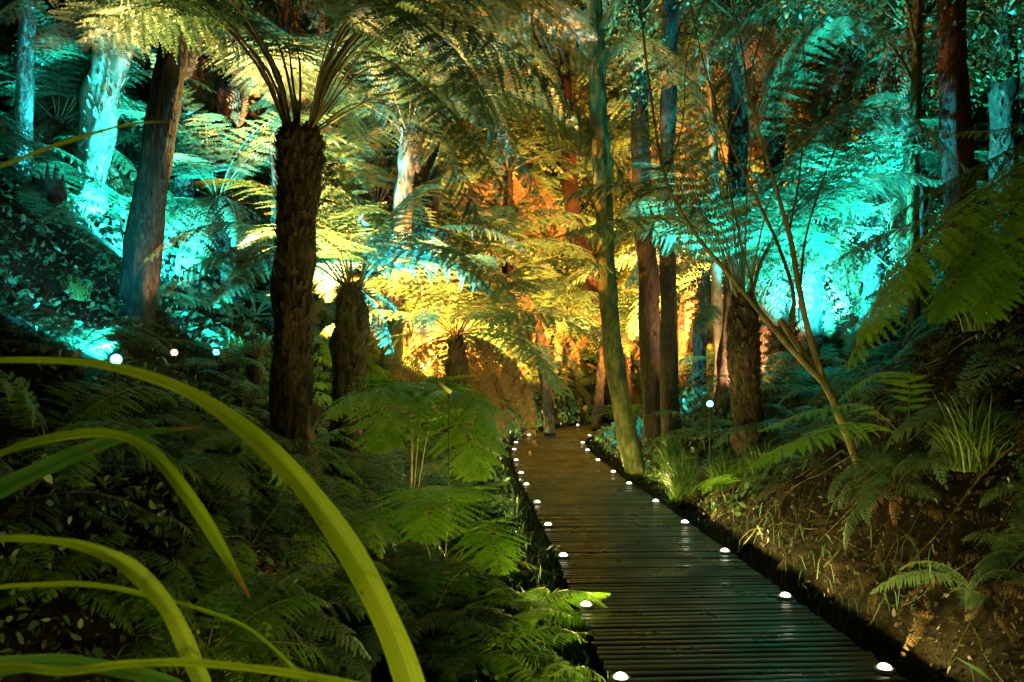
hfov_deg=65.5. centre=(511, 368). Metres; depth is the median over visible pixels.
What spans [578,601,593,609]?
deck lamp
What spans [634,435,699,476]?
grass tussock
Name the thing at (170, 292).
fern
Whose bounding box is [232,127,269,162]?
fern
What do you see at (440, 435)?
fern
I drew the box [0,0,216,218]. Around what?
tree fern
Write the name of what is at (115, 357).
floodlight
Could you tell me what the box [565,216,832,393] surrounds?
tree fern
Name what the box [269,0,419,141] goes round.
tree
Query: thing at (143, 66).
fern
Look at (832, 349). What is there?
fern
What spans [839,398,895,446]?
fern
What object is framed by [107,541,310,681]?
fern
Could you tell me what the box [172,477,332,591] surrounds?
fern
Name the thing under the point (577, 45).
tree fern
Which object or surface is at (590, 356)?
fern
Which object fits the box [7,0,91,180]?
tree
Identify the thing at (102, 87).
tree fern
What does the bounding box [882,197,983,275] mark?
fern
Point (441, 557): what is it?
fern
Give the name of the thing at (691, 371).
fern
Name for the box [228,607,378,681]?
fern
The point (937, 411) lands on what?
fern
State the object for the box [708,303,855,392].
fern
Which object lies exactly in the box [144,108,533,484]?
tree fern
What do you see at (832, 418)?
fern
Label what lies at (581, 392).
fern
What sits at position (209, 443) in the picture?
fern
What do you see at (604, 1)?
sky
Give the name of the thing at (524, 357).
fern
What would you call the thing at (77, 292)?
grass tussock
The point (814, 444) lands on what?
fern
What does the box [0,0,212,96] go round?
tree fern
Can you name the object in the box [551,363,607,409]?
fern
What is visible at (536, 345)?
tree fern
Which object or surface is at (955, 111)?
tree
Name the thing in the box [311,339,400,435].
fern
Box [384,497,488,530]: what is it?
fern
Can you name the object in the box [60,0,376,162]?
tree fern
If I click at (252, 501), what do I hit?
fern
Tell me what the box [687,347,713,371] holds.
fern
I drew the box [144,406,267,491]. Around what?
fern
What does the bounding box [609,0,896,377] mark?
tree fern
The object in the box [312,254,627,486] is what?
tree fern
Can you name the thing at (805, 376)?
fern
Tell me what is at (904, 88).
tree fern
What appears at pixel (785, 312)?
tree fern
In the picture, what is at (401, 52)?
tree fern
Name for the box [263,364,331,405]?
fern
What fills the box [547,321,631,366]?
fern
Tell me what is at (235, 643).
fern
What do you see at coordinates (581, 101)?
tree
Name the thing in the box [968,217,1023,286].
fern
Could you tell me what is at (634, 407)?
fern
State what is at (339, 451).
fern
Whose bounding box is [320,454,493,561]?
fern
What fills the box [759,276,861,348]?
fern
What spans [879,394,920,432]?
fern
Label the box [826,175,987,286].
fern
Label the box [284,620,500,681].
fern
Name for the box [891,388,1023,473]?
grass tussock
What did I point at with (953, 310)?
fern
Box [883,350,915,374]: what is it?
fern
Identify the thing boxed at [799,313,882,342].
fern
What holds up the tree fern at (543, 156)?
on the ground at (918, 656)
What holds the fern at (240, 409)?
on the ground at (918, 656)
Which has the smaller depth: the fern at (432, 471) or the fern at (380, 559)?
the fern at (380, 559)
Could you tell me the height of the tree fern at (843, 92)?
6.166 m
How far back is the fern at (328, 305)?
12.60 m
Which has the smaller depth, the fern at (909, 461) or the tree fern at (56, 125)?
the fern at (909, 461)
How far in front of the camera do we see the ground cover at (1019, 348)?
4.98 m
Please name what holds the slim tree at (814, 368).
on the ground at (918, 656)
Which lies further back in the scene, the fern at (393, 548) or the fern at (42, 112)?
the fern at (42, 112)
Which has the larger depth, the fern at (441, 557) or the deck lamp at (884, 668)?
the fern at (441, 557)
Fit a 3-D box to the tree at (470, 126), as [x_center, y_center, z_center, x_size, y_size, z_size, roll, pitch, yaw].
[-0.511,-6.568,24.934,6.169,7.009,6.240,0,0,0]
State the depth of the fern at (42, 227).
8.40 m
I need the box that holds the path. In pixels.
[511,422,910,681]
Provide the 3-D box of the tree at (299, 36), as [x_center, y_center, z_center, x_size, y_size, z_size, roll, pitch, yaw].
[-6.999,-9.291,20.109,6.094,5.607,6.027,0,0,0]
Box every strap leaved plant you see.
[0,121,357,681]
[0,357,424,681]
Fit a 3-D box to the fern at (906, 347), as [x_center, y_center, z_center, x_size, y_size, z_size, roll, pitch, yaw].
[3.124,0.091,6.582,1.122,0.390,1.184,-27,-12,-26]
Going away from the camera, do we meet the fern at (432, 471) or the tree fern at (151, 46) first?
the fern at (432, 471)
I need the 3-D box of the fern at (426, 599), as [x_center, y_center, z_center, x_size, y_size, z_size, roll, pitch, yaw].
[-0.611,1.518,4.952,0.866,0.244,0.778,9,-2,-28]
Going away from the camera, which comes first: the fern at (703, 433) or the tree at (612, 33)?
the fern at (703, 433)
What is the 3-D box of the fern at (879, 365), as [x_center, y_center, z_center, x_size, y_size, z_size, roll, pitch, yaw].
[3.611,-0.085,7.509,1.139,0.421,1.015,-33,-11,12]
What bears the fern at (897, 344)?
on the ground at (918, 656)
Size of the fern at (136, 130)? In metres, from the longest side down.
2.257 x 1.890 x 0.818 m
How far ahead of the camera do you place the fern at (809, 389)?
9.76 m
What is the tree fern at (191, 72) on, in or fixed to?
on the ground at (918, 656)
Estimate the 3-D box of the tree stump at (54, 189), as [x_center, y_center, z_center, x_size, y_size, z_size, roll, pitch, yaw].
[-5.272,-1.980,9.009,0.480,0.672,0.474,0,0,0]
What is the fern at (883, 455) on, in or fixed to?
on the ground at (918, 656)
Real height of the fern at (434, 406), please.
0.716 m
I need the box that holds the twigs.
[684,250,1023,681]
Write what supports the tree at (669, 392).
on the ground at (918, 656)
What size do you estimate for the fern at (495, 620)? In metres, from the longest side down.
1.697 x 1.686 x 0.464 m
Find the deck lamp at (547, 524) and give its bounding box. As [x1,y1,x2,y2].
[543,522,552,526]
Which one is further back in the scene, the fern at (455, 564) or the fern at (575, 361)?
the fern at (575, 361)
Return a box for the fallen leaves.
[519,436,846,647]
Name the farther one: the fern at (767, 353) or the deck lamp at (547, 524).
the fern at (767, 353)
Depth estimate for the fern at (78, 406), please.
4.16 m
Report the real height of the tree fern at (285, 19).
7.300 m
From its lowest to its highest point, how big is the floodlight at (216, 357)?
0.551 m
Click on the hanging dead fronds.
(204, 288)
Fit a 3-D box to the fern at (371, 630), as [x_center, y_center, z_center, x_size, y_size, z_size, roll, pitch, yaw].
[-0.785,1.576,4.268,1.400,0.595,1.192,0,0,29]
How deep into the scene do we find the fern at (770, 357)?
12.26 m
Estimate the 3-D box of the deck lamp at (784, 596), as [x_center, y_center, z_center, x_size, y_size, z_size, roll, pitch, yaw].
[1.786,1.482,5.203,0.104,0.035,0.104,0,0,0]
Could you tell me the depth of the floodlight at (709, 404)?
8.89 m
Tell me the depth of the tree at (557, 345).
23.36 m
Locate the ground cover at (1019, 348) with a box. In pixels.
[697,257,1023,622]
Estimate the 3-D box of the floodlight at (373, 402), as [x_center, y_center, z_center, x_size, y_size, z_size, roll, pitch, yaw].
[-1.541,0.870,8.898,0.096,1.483,0.100,0,0,0]
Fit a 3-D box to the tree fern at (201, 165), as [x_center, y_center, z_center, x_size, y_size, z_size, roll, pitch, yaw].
[-4.152,-2.433,11.419,4.185,3.527,4.213,0,0,0]
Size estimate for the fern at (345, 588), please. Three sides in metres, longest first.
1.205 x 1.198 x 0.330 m
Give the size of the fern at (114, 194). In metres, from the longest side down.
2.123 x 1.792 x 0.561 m
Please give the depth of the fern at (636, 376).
24.11 m
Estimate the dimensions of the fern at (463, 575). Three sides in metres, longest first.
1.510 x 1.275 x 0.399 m
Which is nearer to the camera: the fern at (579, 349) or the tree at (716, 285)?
the tree at (716, 285)
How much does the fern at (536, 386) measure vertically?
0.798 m
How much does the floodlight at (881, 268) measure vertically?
1.701 m
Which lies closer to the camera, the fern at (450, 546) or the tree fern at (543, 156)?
the fern at (450, 546)
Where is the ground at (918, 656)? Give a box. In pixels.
[0,0,1023,681]
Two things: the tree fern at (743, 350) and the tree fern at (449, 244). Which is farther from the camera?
the tree fern at (449, 244)
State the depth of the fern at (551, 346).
22.78 m
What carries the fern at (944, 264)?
on the ground at (918, 656)
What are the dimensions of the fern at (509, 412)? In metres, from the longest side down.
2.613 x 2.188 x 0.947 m
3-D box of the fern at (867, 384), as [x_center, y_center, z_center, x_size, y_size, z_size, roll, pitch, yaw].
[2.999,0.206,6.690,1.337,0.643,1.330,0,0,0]
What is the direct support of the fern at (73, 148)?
on the ground at (918, 656)
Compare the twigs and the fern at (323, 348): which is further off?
the fern at (323, 348)
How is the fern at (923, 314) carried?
on the ground at (918, 656)
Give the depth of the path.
5.32 m
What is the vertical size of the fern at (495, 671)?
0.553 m
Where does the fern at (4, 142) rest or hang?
on the ground at (918, 656)
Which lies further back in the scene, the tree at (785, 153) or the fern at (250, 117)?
the tree at (785, 153)
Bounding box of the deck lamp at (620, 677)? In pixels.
[610,672,631,681]
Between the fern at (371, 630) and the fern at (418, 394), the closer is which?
the fern at (371, 630)
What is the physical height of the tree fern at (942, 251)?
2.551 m
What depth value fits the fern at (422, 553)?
6.48 m
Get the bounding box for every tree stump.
[29,163,72,221]
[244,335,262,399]
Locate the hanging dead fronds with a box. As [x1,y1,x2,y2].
[12,50,595,484]
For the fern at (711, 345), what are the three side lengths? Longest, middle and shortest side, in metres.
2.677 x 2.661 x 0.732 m
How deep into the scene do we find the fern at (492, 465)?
11.91 m
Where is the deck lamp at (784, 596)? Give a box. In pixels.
[777,592,793,599]
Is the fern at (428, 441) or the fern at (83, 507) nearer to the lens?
the fern at (83, 507)
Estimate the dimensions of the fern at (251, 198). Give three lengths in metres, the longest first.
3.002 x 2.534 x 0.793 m
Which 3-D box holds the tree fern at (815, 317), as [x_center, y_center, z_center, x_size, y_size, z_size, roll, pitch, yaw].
[4.410,-1.448,11.881,5.860,3.395,5.709,0,0,-27]
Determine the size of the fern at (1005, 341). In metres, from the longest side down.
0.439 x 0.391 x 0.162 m
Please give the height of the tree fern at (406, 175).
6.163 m
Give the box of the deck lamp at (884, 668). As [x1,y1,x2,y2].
[873,663,895,674]
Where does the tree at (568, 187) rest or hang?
on the ground at (918, 656)
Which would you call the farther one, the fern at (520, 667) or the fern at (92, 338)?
the fern at (92, 338)
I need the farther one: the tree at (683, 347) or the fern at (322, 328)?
the tree at (683, 347)
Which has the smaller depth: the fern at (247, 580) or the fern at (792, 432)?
the fern at (247, 580)
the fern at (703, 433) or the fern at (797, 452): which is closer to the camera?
the fern at (797, 452)
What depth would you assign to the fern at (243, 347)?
8.36 m
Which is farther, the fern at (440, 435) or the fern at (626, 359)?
the fern at (626, 359)
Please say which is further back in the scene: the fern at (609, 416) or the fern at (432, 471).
the fern at (609, 416)
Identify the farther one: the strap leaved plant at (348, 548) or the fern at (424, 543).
the fern at (424, 543)
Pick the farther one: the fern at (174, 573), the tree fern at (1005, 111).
the tree fern at (1005, 111)
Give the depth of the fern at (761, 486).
7.14 m
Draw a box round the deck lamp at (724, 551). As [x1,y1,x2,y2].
[718,548,730,553]
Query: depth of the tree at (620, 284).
22.35 m
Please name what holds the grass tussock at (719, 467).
on the ground at (918, 656)
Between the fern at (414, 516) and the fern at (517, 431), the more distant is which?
the fern at (517, 431)
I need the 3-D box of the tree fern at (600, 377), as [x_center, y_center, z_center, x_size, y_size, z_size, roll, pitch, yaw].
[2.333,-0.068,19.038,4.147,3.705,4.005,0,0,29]
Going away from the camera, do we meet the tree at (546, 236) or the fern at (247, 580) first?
the fern at (247, 580)
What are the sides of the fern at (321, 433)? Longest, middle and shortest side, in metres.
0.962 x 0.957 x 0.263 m
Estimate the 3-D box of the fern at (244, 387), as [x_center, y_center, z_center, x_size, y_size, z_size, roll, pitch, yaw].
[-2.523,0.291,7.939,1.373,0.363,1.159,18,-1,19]
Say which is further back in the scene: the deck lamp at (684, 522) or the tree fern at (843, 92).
the tree fern at (843, 92)
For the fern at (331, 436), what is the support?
on the ground at (918, 656)
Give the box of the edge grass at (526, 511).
[484,415,1012,681]
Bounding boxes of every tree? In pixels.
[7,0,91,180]
[115,0,275,336]
[213,1,345,97]
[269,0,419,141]
[350,11,532,224]
[415,53,589,266]
[447,124,631,312]
[491,147,706,403]
[499,13,681,339]
[502,0,625,225]
[513,47,615,371]
[525,0,634,404]
[532,1,627,258]
[573,0,839,392]
[574,0,724,312]
[578,75,801,377]
[587,0,644,483]
[621,0,660,452]
[636,0,867,483]
[651,0,812,166]
[658,0,683,449]
[703,15,884,220]
[749,0,1023,348]
[782,24,1023,159]
[785,0,1023,218]
[802,0,1022,314]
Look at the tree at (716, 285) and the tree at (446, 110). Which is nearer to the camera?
the tree at (716, 285)
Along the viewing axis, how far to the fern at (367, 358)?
11.84 m
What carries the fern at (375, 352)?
on the ground at (918, 656)
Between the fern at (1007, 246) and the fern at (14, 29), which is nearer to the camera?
the fern at (1007, 246)
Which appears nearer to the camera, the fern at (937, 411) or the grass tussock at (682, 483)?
the fern at (937, 411)
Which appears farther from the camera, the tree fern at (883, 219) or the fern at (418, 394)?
the tree fern at (883, 219)
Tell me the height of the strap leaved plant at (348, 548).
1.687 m
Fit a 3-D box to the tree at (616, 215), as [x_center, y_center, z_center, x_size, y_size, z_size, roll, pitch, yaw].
[4.737,-2.946,21.762,6.303,9.489,6.052,0,0,17]
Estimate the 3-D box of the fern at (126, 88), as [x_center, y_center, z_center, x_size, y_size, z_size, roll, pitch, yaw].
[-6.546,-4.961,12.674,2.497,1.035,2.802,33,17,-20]
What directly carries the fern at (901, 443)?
on the ground at (918, 656)
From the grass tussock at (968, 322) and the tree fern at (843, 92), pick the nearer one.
the grass tussock at (968, 322)
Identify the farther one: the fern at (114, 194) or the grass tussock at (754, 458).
the fern at (114, 194)
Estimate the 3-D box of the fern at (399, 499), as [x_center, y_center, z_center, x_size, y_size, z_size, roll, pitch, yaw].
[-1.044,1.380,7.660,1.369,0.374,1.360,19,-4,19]
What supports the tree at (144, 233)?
on the ground at (918, 656)
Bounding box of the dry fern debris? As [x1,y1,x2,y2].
[664,217,1023,663]
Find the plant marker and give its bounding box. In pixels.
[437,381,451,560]
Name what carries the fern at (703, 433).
on the ground at (918, 656)
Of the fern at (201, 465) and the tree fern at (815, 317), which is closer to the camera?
the fern at (201, 465)
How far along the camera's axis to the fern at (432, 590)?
5.40 m
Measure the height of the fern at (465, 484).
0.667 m
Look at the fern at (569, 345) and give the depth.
24.06 m
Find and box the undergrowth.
[0,0,1022,681]
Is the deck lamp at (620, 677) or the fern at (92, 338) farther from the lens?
the fern at (92, 338)
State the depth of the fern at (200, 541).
3.93 m
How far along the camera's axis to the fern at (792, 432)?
7.91 m
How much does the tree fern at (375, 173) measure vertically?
4.327 m
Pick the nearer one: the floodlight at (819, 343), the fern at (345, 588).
the fern at (345, 588)
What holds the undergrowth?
on the ground at (918, 656)
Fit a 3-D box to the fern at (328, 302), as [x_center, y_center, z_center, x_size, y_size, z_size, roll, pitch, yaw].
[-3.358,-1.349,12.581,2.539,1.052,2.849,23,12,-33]
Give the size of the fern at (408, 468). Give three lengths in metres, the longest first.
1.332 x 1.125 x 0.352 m
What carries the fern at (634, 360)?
on the ground at (918, 656)
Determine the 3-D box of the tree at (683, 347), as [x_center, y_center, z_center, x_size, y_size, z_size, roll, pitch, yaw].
[3.753,-2.841,16.886,5.637,7.048,5.535,0,0,0]
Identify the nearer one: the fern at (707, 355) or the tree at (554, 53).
the fern at (707, 355)
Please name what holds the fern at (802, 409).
on the ground at (918, 656)
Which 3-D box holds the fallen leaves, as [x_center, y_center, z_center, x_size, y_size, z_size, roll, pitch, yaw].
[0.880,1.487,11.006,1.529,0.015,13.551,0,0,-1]
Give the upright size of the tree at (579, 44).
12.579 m
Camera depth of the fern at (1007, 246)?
6.76 m
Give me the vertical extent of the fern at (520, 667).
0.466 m
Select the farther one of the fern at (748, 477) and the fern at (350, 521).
the fern at (748, 477)
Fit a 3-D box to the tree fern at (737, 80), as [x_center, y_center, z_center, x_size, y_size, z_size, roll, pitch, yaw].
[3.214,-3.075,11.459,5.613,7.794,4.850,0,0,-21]
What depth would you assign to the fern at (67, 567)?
3.19 m
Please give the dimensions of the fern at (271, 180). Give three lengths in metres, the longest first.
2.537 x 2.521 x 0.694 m
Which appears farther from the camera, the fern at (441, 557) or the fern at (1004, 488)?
the fern at (441, 557)
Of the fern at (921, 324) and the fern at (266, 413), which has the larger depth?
the fern at (266, 413)
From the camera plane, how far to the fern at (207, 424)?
5.96 m
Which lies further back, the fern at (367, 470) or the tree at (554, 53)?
the tree at (554, 53)
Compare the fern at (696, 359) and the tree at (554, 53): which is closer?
the fern at (696, 359)
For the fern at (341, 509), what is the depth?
4.91 m
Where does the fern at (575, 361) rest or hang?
on the ground at (918, 656)
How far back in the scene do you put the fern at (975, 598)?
3.86 m
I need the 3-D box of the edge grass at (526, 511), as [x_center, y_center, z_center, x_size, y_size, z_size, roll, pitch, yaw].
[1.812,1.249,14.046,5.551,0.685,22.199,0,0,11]
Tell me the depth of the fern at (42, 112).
10.52 m
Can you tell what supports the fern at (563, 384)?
on the ground at (918, 656)
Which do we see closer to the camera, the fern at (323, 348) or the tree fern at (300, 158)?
the tree fern at (300, 158)
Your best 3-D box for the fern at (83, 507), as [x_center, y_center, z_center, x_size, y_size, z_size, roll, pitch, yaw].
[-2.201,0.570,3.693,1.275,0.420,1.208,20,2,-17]
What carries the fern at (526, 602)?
on the ground at (918, 656)
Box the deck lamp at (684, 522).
[679,520,689,524]
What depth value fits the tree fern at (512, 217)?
15.34 m
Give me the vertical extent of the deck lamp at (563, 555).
0.035 m
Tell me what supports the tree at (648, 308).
on the ground at (918, 656)
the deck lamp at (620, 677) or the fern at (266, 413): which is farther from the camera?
the fern at (266, 413)
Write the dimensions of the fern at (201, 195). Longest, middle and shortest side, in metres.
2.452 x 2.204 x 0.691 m
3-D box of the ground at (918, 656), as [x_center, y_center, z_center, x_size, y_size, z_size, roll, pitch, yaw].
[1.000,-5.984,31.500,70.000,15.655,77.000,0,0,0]
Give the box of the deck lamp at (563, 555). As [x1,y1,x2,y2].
[557,553,569,558]
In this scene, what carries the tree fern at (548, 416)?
on the ground at (918, 656)
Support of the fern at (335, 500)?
on the ground at (918, 656)
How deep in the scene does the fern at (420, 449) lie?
10.71 m
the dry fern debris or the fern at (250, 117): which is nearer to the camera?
the dry fern debris
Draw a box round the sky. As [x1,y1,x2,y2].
[322,1,1023,132]
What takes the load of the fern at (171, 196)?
on the ground at (918, 656)
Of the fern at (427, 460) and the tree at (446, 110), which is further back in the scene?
the tree at (446, 110)
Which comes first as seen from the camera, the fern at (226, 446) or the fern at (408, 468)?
the fern at (226, 446)
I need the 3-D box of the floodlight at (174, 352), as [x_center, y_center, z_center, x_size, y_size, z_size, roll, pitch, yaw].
[-3.407,0.068,8.033,0.097,0.546,0.116,0,0,-23]
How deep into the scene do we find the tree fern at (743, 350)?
8.23 m
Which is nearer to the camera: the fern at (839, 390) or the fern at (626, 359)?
the fern at (839, 390)
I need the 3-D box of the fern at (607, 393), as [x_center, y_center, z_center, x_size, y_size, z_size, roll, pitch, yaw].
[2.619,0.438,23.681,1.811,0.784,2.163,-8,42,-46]
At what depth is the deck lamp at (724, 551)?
6.45 m
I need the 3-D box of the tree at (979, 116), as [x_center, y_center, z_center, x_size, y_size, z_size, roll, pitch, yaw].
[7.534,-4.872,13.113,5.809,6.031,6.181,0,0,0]
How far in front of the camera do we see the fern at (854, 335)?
11.24 m
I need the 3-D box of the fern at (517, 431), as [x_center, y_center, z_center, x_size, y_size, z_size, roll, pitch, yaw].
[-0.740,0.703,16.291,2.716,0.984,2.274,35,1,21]
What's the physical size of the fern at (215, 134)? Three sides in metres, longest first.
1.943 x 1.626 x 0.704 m
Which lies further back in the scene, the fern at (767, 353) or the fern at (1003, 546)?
the fern at (767, 353)
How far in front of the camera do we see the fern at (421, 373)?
13.26 m
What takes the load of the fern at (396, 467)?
on the ground at (918, 656)
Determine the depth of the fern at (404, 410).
11.17 m
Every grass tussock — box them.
[59,273,94,300]
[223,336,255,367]
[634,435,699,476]
[638,450,713,505]
[693,447,741,492]
[730,438,787,483]
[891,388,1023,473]
[930,273,1021,331]
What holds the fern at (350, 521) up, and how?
on the ground at (918, 656)
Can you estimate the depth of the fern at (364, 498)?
7.15 m
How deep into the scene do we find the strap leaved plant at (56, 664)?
1.25 m
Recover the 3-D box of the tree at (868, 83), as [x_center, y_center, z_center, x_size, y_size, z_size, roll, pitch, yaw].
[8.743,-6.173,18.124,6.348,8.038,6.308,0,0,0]
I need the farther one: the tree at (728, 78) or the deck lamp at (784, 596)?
the tree at (728, 78)
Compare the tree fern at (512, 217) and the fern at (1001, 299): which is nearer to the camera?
the fern at (1001, 299)
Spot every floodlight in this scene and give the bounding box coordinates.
[108,352,123,399]
[170,348,178,362]
[212,349,220,361]
[370,380,377,476]
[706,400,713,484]
[815,338,822,389]
[876,263,885,360]
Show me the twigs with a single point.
(996, 460)
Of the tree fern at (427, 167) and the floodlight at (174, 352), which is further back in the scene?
the tree fern at (427, 167)
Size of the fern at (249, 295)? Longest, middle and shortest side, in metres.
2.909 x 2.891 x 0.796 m
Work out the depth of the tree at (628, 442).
10.90 m
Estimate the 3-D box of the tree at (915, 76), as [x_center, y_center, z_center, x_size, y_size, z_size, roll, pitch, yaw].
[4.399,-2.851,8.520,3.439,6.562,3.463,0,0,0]
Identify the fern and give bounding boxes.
[0,0,90,71]
[0,0,141,221]
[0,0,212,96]
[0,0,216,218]
[0,0,654,489]
[0,28,82,131]
[0,84,141,187]
[0,111,93,207]
[0,139,125,232]
[0,305,192,374]
[0,370,212,498]
[0,451,172,568]
[0,518,150,634]
[6,189,117,237]
[20,318,110,375]
[37,2,155,101]
[49,157,176,237]
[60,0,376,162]
[64,23,155,90]
[68,0,420,248]
[74,53,361,303]
[75,548,339,681]
[95,426,322,500]
[100,441,243,522]
[106,150,233,266]
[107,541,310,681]
[115,95,223,177]
[117,562,404,660]
[119,503,257,581]
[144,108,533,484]
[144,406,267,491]
[145,426,447,614]
[156,280,200,306]
[164,247,335,345]
[166,183,268,255]
[169,411,256,464]
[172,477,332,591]
[173,339,272,378]
[175,400,354,474]
[178,413,366,510]
[195,0,450,328]
[196,67,270,134]
[196,101,243,159]
[196,369,268,407]
[204,422,319,486]
[205,150,271,226]
[226,0,582,409]
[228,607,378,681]
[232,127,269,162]
[236,236,345,330]
[236,488,312,547]
[241,88,518,329]
[246,151,335,218]
[246,490,394,549]
[250,408,269,421]
[250,453,418,589]
[252,541,439,630]
[253,411,363,468]
[257,0,587,385]
[259,296,380,360]
[263,0,587,373]
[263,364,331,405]
[267,477,417,550]
[276,518,419,592]
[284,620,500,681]
[292,556,525,681]
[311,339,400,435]
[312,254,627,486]
[313,275,455,358]
[313,331,386,381]
[314,420,444,506]
[314,421,329,446]
[315,297,335,318]
[316,426,390,470]
[317,592,500,681]
[319,446,439,510]
[320,201,529,381]
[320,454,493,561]
[321,375,511,536]
[325,312,426,380]
[328,536,489,610]
[330,478,396,526]
[339,552,541,646]
[342,154,597,437]
[350,476,453,550]
[351,485,530,576]
[352,589,465,621]
[362,418,446,459]
[364,369,443,467]
[366,348,405,383]
[374,522,480,558]
[376,544,514,608]
[378,352,447,403]
[380,432,467,480]
[380,543,561,614]
[382,460,488,522]
[382,519,462,593]
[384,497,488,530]
[388,100,630,416]
[389,522,474,557]
[390,450,449,484]
[394,447,473,489]
[399,419,505,472]
[407,404,486,431]
[409,466,506,505]
[412,278,575,451]
[412,608,590,681]
[446,587,610,635]
[467,442,512,472]
[468,253,622,435]
[480,651,605,681]
[488,401,521,441]
[493,336,537,373]
[499,376,539,432]
[516,0,613,329]
[518,329,566,361]
[522,377,575,400]
[523,366,579,401]
[525,285,692,430]
[532,0,970,418]
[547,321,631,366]
[548,334,596,362]
[550,342,599,362]
[551,0,968,481]
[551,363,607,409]
[552,343,596,382]
[554,365,607,413]
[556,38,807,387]
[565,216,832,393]
[569,335,639,364]
[576,368,636,406]
[579,403,614,422]
[591,404,641,419]
[593,347,639,367]
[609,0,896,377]
[615,118,1019,370]
[629,371,642,403]
[637,194,934,369]
[642,410,733,454]
[678,0,1020,345]
[678,343,765,377]
[678,344,801,400]
[678,359,713,374]
[686,351,798,414]
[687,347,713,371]
[692,451,778,500]
[695,399,849,447]
[706,366,851,407]
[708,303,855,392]
[714,87,1023,349]
[720,0,1023,332]
[740,481,781,502]
[743,465,781,490]
[747,371,933,468]
[754,419,847,499]
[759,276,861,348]
[761,307,873,390]
[771,357,895,404]
[771,418,826,451]
[772,428,837,475]
[792,355,925,406]
[793,389,900,471]
[798,263,941,354]
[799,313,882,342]
[807,371,885,410]
[812,122,1023,371]
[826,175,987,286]
[828,434,915,508]
[829,440,944,549]
[831,0,1023,263]
[834,320,925,398]
[837,328,947,415]
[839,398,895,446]
[866,325,930,362]
[870,560,1023,621]
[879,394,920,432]
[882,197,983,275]
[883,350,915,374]
[884,234,1017,301]
[884,342,1023,484]
[905,306,951,344]
[908,287,965,347]
[938,290,983,326]
[961,505,1023,601]
[965,238,1010,276]
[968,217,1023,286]
[969,324,1022,368]
[973,279,1021,330]
[978,462,1023,512]
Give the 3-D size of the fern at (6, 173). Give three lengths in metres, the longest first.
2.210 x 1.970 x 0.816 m
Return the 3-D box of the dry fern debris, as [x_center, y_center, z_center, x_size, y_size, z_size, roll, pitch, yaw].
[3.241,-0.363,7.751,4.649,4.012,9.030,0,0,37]
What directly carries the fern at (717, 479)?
on the ground at (918, 656)
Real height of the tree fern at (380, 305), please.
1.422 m

